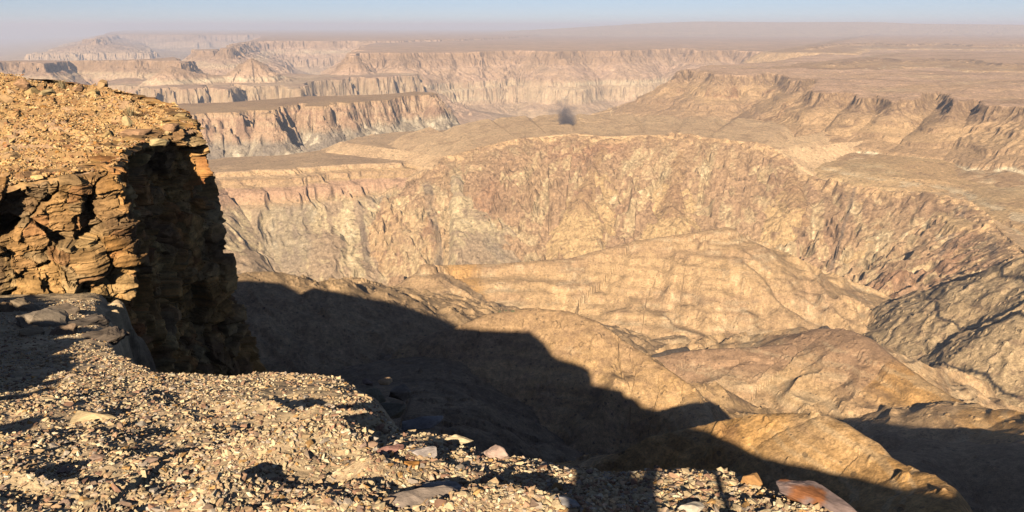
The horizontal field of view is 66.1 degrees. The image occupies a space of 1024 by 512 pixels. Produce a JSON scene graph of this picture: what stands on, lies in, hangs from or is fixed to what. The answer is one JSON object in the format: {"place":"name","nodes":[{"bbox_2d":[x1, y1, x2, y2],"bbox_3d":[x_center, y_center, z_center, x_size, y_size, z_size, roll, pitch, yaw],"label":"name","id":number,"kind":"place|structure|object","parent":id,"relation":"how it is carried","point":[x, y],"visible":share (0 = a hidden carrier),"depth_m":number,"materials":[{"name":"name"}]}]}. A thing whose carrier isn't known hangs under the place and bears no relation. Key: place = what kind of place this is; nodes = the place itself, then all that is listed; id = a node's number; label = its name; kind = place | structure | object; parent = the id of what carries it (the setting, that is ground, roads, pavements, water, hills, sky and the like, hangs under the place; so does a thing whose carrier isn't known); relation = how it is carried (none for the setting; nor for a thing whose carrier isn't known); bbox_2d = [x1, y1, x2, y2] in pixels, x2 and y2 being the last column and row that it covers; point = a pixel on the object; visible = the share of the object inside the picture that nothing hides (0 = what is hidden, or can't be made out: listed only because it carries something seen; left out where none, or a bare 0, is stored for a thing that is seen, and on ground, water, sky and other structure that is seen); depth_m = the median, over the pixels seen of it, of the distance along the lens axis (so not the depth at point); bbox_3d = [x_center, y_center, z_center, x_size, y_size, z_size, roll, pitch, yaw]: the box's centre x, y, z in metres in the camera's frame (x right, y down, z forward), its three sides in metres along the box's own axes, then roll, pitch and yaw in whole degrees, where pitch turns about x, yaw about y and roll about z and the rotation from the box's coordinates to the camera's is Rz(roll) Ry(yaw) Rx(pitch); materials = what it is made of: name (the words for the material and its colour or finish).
{"place":"outdoors","nodes":[
{"label":"outdoors","id":0,"kind":"place"},
{"bbox_2d":[0,57,207,85],"bbox_3d":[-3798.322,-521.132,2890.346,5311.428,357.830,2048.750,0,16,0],"label":"mesa","id":1,"kind":"structure","parent":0,"point":[88,72],"depth_m":3134.47,"materials":[{"name":"brown stone"}]},
{"bbox_2d":[0,75,267,375],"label":"promontory","id":2,"kind":"structure","parent":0,"point":[138,230],"depth_m":22.79,"materials":[{"name":"brown stone"}]},
{"bbox_2d":[0,119,9,128],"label":"boulder","id":3,"kind":"object","parent":2,"relation":"on","point":[3,121],"visible":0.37,"depth_m":24.78,"materials":[{"name":"stone"}]},
{"bbox_2d":[0,94,12,102],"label":"boulder","id":4,"kind":"object","parent":2,"relation":"on","point":[5,98],"visible":0.71,"depth_m":29.11,"materials":[{"name":"stone"}]},
{"bbox_2d":[1,152,19,158],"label":"boulder","id":5,"kind":"object","parent":2,"relation":"on","point":[13,154],"visible":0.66,"depth_m":21.11,"materials":[{"name":"stone"}]},
{"bbox_2d":[13,78,30,89],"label":"boulder","id":6,"kind":"object","parent":2,"relation":"on","point":[23,83],"visible":0.83,"depth_m":31.27,"materials":[{"name":"stone"}]},
{"bbox_2d":[24,87,40,95],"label":"boulder","id":7,"kind":"object","parent":2,"relation":"on","point":[31,90],"visible":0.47,"depth_m":30.95,"materials":[{"name":"stone"}]},
{"bbox_2d":[40,88,55,95],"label":"boulder","id":8,"kind":"object","parent":2,"relation":"on","point":[47,91],"visible":0.69,"depth_m":29.34,"materials":[{"name":"stone"}]},
{"bbox_2d":[53,78,68,88],"bbox_3d":[-18.226,-6.927,31.870,0.838,0.547,0.843,13,20,37],"label":"grass tuft","id":9,"kind":"object","parent":2,"relation":"on","point":[62,86],"visible":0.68,"depth_m":31.80,"materials":[{"name":"beige plant"}]},
{"bbox_2d":[73,84,83,91],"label":"boulder","id":10,"kind":"object","parent":2,"relation":"on","point":[80,87],"visible":0.84,"depth_m":30.88,"materials":[{"name":"stone"}]},
{"bbox_2d":[84,90,100,95],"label":"boulder","id":11,"kind":"object","parent":2,"relation":"on","point":[93,92],"visible":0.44,"depth_m":29.89,"materials":[{"name":"stone"}]},
{"bbox_2d":[0,72,196,185],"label":"rubble","id":12,"kind":"object","parent":2,"relation":"on","point":[33,165],"visible":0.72,"depth_m":24.39,"materials":[{"name":"gravel"}]},
{"bbox_2d":[97,79,107,87],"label":"boulder","id":13,"kind":"object","parent":2,"relation":"on","point":[102,83],"visible":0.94,"depth_m":31.11,"materials":[{"name":"stone"}]},
{"bbox_2d":[101,130,113,137],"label":"boulder","id":14,"kind":"object","parent":2,"relation":"on","point":[107,133],"visible":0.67,"depth_m":23.62,"materials":[{"name":"stone"}]},
{"bbox_2d":[121,115,132,126],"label":"boulder","id":15,"kind":"object","parent":2,"relation":"on","point":[126,120],"visible":0.85,"depth_m":24.95,"materials":[{"name":"stone"}]},
{"bbox_2d":[117,104,136,115],"bbox_3d":[-12.802,-4.871,26.369,0.763,0.548,0.788,5,17,16],"label":"grass tuft","id":16,"kind":"object","parent":2,"relation":"on","point":[129,113],"visible":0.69,"depth_m":26.36,"materials":[{"name":"beige plant"}]},
{"bbox_2d":[120,129,152,137],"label":"boulder","id":17,"kind":"object","parent":2,"relation":"on","point":[136,132],"visible":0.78,"depth_m":23.54,"materials":[{"name":"stone"}]},
{"bbox_2d":[149,138,169,145],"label":"boulder","id":18,"kind":"object","parent":2,"relation":"on","point":[158,142],"visible":1,"depth_m":22.16,"materials":[{"name":"stone"}]},
{"bbox_2d":[162,123,179,132],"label":"boulder","id":19,"kind":"object","parent":2,"relation":"on","point":[172,127],"visible":0.85,"depth_m":24.43,"materials":[{"name":"stone"}]},
{"bbox_2d":[174,113,187,116],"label":"boulder","id":20,"kind":"object","parent":2,"relation":"on","point":[182,114],"visible":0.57,"depth_m":26.32,"materials":[{"name":"stone"}]},
{"bbox_2d":[0,29,393,60],"bbox_3d":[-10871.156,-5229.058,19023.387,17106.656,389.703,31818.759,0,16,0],"label":"plateau","id":21,"kind":"structure","parent":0,"point":[138,44],"depth_m":10271.30,"materials":[{"name":"brown stone"}]},
{"bbox_2d":[181,49,218,65],"bbox_3d":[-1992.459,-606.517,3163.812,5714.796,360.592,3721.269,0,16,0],"label":"butte","id":22,"kind":"object","parent":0,"point":[199,56],"visible":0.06,"depth_m":4220.83,"materials":[{"name":"brown stone"}]},
{"bbox_2d":[119,58,360,96],"bbox_3d":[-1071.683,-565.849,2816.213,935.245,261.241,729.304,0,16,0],"label":"pyramid hill","id":23,"kind":"structure","parent":0,"point":[250,70],"depth_m":2866.40,"materials":[{"name":"brown stone"}]},
{"bbox_2d":[176,91,460,159],"bbox_3d":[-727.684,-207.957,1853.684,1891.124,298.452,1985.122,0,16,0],"label":"mesa","id":24,"kind":"structure","parent":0,"point":[279,126],"depth_m":1757.35,"materials":[{"name":"brown stone"}]},
{"bbox_2d":[107,73,532,123],"bbox_3d":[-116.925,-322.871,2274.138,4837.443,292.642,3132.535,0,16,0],"label":"cliff bench","id":25,"kind":"object","parent":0,"point":[332,85],"visible":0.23,"depth_m":2966.08,"materials":[{"name":"brown stone"}]},
{"bbox_2d":[208,130,521,285],"bbox_3d":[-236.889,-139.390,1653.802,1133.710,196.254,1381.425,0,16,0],"label":"ridge","id":26,"kind":"structure","parent":0,"point":[311,214],"depth_m":1292.82,"materials":[{"name":"brown stone"}]},
{"bbox_2d":[197,29,540,74],"bbox_3d":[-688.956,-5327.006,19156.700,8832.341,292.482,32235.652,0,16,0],"label":"plateau","id":27,"kind":"structure","parent":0,"point":[315,54],"depth_m":6118.93,"materials":[{"name":"brown stone"}]},
{"bbox_2d":[0,292,790,511],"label":"gravel ledge","id":28,"kind":"object","parent":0,"point":[133,347],"visible":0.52,"depth_m":4.32,"materials":[{"name":"beige gravel"}]},
{"bbox_2d":[0,302,15,311],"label":"boulder","id":29,"kind":"object","parent":28,"relation":"on","point":[6,307],"visible":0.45,"depth_m":13.79,"materials":[{"name":"stone"}]},
{"bbox_2d":[10,297,40,311],"bbox_3d":[-8.714,0.925,14.059,0.453,0.281,0.828,-15,29,-42],"label":"boulder","id":30,"kind":"object","parent":28,"relation":"on","point":[23,304],"visible":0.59,"depth_m":13.95,"materials":[{"name":"stone"}]},
{"bbox_2d":[15,307,70,327],"bbox_3d":[-6.803,0.947,11.440,0.697,0.372,0.487,-3,9,-35],"label":"boulder","id":31,"kind":"object","parent":28,"relation":"on","point":[50,316],"visible":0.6,"depth_m":11.31,"materials":[{"name":"stone"}]},
{"bbox_2d":[49,323,77,335],"bbox_3d":[-5.837,1.020,10.236,0.420,0.248,0.385,0,20,26],"label":"boulder","id":32,"kind":"object","parent":28,"relation":"on","point":[70,329],"visible":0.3,"depth_m":10.15,"materials":[{"name":"stone"}]},
{"bbox_2d":[56,466,71,473],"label":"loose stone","id":33,"kind":"object","parent":28,"relation":"on","point":[63,469],"visible":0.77,"depth_m":3.24,"materials":[{"name":"grey stone"}]},
{"bbox_2d":[47,303,81,314],"bbox_3d":[-7.808,0.985,13.638,0.671,0.297,0.455,8,23,3],"label":"boulder","id":34,"kind":"object","parent":28,"relation":"on","point":[69,309],"visible":0.3,"depth_m":13.58,"materials":[{"name":"stone"}]},
{"bbox_2d":[58,499,71,505],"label":"loose stone","id":35,"kind":"object","parent":28,"relation":"on","point":[63,502],"visible":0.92,"depth_m":2.86,"materials":[{"name":"beige stone"}]},
{"bbox_2d":[66,313,110,328],"bbox_3d":[-6.355,1.034,11.737,0.462,0.279,0.858,4,10,15],"label":"boulder","id":36,"kind":"object","parent":28,"relation":"on","point":[102,321],"visible":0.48,"depth_m":11.73,"materials":[{"name":"stone"}]},
{"bbox_2d":[69,410,115,423],"bbox_3d":[-2.397,0.925,4.522,0.250,0.062,0.115,1,25,-6],"label":"tan slab","id":37,"kind":"object","parent":28,"relation":"on","point":[80,416],"depth_m":4.50,"materials":[{"name":"stone"}]},
{"bbox_2d":[89,454,105,460],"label":"loose stone","id":38,"kind":"object","parent":28,"relation":"on","point":[95,456],"visible":0.68,"depth_m":3.44,"materials":[{"name":"beige stone"}]},
{"bbox_2d":[81,326,129,344],"bbox_3d":[-5.040,1.020,9.697,0.606,0.205,0.418,-11,18,-12],"label":"boulder","id":39,"kind":"object","parent":28,"relation":"on","point":[114,335],"visible":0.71,"depth_m":9.65,"materials":[{"name":"stone"}]},
{"bbox_2d":[136,421,147,426],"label":"loose stone","id":40,"kind":"object","parent":28,"relation":"on","point":[141,423],"visible":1,"depth_m":4.32,"materials":[{"name":"beige stone"}]},
{"bbox_2d":[145,457,157,462],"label":"loose stone","id":41,"kind":"object","parent":28,"relation":"on","point":[152,459],"visible":1,"depth_m":3.27,"materials":[{"name":"beige stone"}]},
{"bbox_2d":[149,487,157,492],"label":"loose stone","id":42,"kind":"object","parent":28,"relation":"on","point":[153,490],"visible":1,"depth_m":3.03,"materials":[{"name":"beige stone"}]},
{"bbox_2d":[158,497,168,502],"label":"loose stone","id":43,"kind":"object","parent":28,"relation":"on","point":[162,499],"visible":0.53,"depth_m":2.88,"materials":[{"name":"beige stone"}]},
{"bbox_2d":[356,505,363,511],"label":"loose stone","id":44,"kind":"object","parent":28,"relation":"on","point":[358,508],"visible":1,"depth_m":2.70,"materials":[{"name":"stone"}]},
{"bbox_2d":[359,442,366,447],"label":"loose stone","id":45,"kind":"object","parent":28,"relation":"on","point":[364,444],"visible":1,"depth_m":3.44,"materials":[{"name":"beige stone"}]},
{"bbox_2d":[368,441,377,446],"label":"loose stone","id":46,"kind":"object","parent":28,"relation":"on","point":[372,443],"visible":1,"depth_m":3.47,"materials":[{"name":"stone"}]},
{"bbox_2d":[362,377,410,418],"bbox_3d":[-1.324,2.111,8.555,0.528,1.780,0.449,0,16,0],"label":"rock stack","id":47,"kind":"object","parent":28,"relation":"on","point":[402,392],"visible":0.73,"depth_m":8.24,"materials":[{"name":"stone"}]},
{"bbox_2d":[383,497,393,503],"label":"loose stone","id":48,"kind":"object","parent":28,"relation":"on","point":[388,500],"visible":0.98,"depth_m":2.79,"materials":[{"name":"beige stone"}]},
{"bbox_2d":[376,444,403,454],"bbox_3d":[-0.525,0.844,3.414,0.120,0.030,0.060,-5,23,-16],"label":"red slab","id":49,"kind":"object","parent":28,"relation":"on","point":[394,448],"depth_m":3.41,"materials":[{"name":"stone"}]},
{"bbox_2d":[402,461,419,468],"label":"orange stone","id":50,"kind":"object","parent":28,"relation":"on","point":[412,463],"visible":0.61,"depth_m":3.24,"materials":[{"name":"orange stone"}]},
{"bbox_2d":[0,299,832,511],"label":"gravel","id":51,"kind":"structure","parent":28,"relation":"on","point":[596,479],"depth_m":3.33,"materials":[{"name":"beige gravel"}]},
{"bbox_2d":[401,415,442,431],"bbox_3d":[-0.707,1.320,6.193,0.353,0.067,0.180,-16,26,-13],"label":"dark slab","id":52,"kind":"object","parent":28,"relation":"on","point":[423,423],"depth_m":6.16,"materials":[{"name":"stone"}]},
{"bbox_2d":[407,446,436,457],"bbox_3d":[-0.384,0.848,3.368,0.125,0.054,0.080,-3,22,-11],"label":"grey stone","id":53,"kind":"object","parent":28,"relation":"on","point":[426,451],"visible":0.84,"depth_m":3.35,"materials":[{"name":"grey stone"}]},
{"bbox_2d":[389,485,459,510],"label":"grey plate","id":54,"kind":"object","parent":28,"relation":"on","point":[417,496],"visible":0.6,"depth_m":2.86,"materials":[{"name":"stone"}]},
{"bbox_2d":[421,481,461,489],"bbox_3d":[-0.271,0.907,3.070,0.169,0.038,0.080,4,25,5],"label":"grey plate","id":55,"kind":"object","parent":28,"relation":"on","point":[453,484],"visible":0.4,"depth_m":3.07,"materials":[{"name":"stone"}]},
{"bbox_2d":[445,434,472,443],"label":"rim stone","id":56,"kind":"object","parent":28,"relation":"on","point":[456,439],"visible":1,"depth_m":3.86,"materials":[{"name":"beige stone"}]},
{"bbox_2d":[484,445,509,458],"bbox_3d":[-0.069,0.907,3.628,0.118,0.071,0.077,5,17,16],"label":"rim stone","id":57,"kind":"object","parent":28,"relation":"on","point":[497,452],"visible":0.91,"depth_m":3.60,"materials":[{"name":"beige stone"}]},
{"bbox_2d":[554,495,580,508],"bbox_3d":[0.143,0.868,2.767,0.199,0.041,0.080,0,22,0],"label":"grey plate","id":58,"kind":"object","parent":28,"relation":"on","point":[566,501],"visible":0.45,"depth_m":2.75,"materials":[{"name":"stone"}]},
{"bbox_2d":[678,501,704,511],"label":"pale stone","id":59,"kind":"object","parent":28,"relation":"on","point":[694,506],"visible":1,"depth_m":2.79,"materials":[{"name":"white stone"}]},
{"bbox_2d":[733,504,740,511],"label":"loose stone","id":60,"kind":"object","parent":28,"relation":"on","point":[736,507],"visible":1,"depth_m":2.86,"materials":[{"name":"beige stone"}]},
{"bbox_2d":[740,473,762,485],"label":"chunky rock","id":61,"kind":"object","parent":28,"relation":"on","point":[752,479],"visible":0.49,"depth_m":3.18,"materials":[{"name":"stone"}]},
{"bbox_2d":[776,479,856,511],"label":"stone slab","id":62,"kind":"object","parent":28,"relation":"on","point":[808,492],"depth_m":2.90,"materials":[{"name":"brown stone"}]},
{"bbox_2d":[231,271,672,375],"bbox_3d":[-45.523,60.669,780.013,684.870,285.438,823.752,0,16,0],"label":"slope","id":63,"kind":"structure","parent":0,"point":[302,324],"depth_m":442.59,"materials":[{"name":"brown stone"}]},
{"bbox_2d":[327,351,603,462],"bbox_3d":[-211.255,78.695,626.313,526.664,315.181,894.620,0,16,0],"label":"slope","id":64,"kind":"structure","parent":0,"point":[461,398],"depth_m":332.89,"materials":[{"name":"brown stone"}]},
{"bbox_2d":[0,0,1023,38],"label":"sky","id":65,"kind":"structure","parent":0,"point":[19,19],"materials":[{"name":"blue"}]},
{"bbox_2d":[320,35,847,117],"bbox_3d":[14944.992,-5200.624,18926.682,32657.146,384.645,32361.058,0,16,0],"label":"plateau","id":66,"kind":"structure","parent":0,"point":[532,76],"depth_m":3995.61,"materials":[{"name":"brown stone"}]},
{"bbox_2d":[387,308,783,454],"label":"mound","id":67,"kind":"object","parent":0,"point":[579,382],"visible":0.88,"depth_m":386.57,"materials":[{"name":"brown stone"}]},
{"bbox_2d":[395,227,897,339],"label":"spur","id":68,"kind":"structure","parent":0,"point":[728,281],"depth_m":838.65,"materials":[{"name":"beige stone"}]},
{"bbox_2d":[321,113,1023,298],"bbox_3d":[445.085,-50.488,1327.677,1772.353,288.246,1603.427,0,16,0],"label":"gorge wall","id":69,"kind":"structure","parent":0,"point":[521,176],"depth_m":1310.76,"materials":[{"name":"brown stone"}]},
{"bbox_2d":[545,147,622,259],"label":"rock rib","id":70,"kind":"object","parent":69,"relation":"attached to","point":[579,230],"visible":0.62,"depth_m":1293.84,"materials":[{"name":"brown stone"}]},
{"bbox_2d":[638,136,702,239],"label":"rock rib","id":71,"kind":"object","parent":69,"relation":"attached to","point":[672,208],"visible":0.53,"depth_m":1289.34,"materials":[{"name":"brown stone"}]},
{"bbox_2d":[758,165,814,258],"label":"rock rib","id":72,"kind":"object","parent":69,"relation":"attached to","point":[787,213],"visible":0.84,"depth_m":1218.06,"materials":[{"name":"brown stone"}]},
{"bbox_2d":[694,227,744,247],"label":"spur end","id":73,"kind":"object","parent":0,"point":[697,239],"visible":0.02,"depth_m":878.03,"materials":[{"name":"brown stone"}]},
{"bbox_2d":[482,21,1023,36],"bbox_3d":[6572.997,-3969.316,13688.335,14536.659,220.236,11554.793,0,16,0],"label":"tableland","id":74,"kind":"structure","parent":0,"point":[774,29],"depth_m":11788.90,"materials":[{"name":"brown stone"}]},
{"bbox_2d":[554,410,972,511],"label":"spur","id":75,"kind":"structure","parent":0,"point":[856,470],"depth_m":179.93,"materials":[{"name":"brown stone"}]},
{"bbox_2d":[591,49,1023,195],"bbox_3d":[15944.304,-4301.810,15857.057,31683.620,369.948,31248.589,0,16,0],"label":"escarpment","id":76,"kind":"structure","parent":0,"point":[972,123],"depth_m":1548.07,"materials":[{"name":"brown stone"}]},
{"bbox_2d":[652,327,1023,444],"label":"spur","id":77,"kind":"structure","parent":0,"point":[858,382],"depth_m":520.13,"materials":[{"name":"beige stone"}]},
{"bbox_2d":[651,347,689,357],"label":"rock outcrop","id":78,"kind":"object","parent":77,"relation":"on","point":[670,351],"visible":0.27,"depth_m":605.99,"materials":[{"name":"stone"}]},
{"bbox_2d":[842,201,881,263],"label":"rock rib","id":79,"kind":"object","parent":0,"point":[860,254],"visible":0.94,"depth_m":1102.58,"materials":[{"name":"brown stone"}]},
{"bbox_2d":[741,33,1023,63],"bbox_3d":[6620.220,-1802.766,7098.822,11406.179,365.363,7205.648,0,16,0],"label":"mesa","id":80,"kind":"structure","parent":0,"point":[854,45],"depth_m":4733.72,"materials":[{"name":"brown stone"}]},
{"bbox_2d":[770,51,1023,72],"bbox_3d":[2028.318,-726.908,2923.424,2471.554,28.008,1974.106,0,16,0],"label":"mesa","id":81,"kind":"structure","parent":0,"point":[972,61],"depth_m":2647.85,"materials":[{"name":"brown stone"}]},
{"bbox_2d":[814,153,1023,240],"bbox_3d":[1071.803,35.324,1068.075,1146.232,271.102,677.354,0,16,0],"label":"bench","id":82,"kind":"object","parent":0,"point":[894,172],"visible":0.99,"depth_m":1188.53,"materials":[{"name":"brown stone"}]},
{"bbox_2d":[861,430,1023,511],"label":"slope","id":83,"kind":"structure","parent":0,"point":[984,478],"depth_m":301.72,"materials":[{"name":"brown stone"}]},
{"bbox_2d":[863,256,1023,408],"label":"dyke ridge","id":84,"kind":"structure","parent":0,"point":[973,326],"depth_m":712.15,"materials":[{"name":"beige stone"}]}
]}

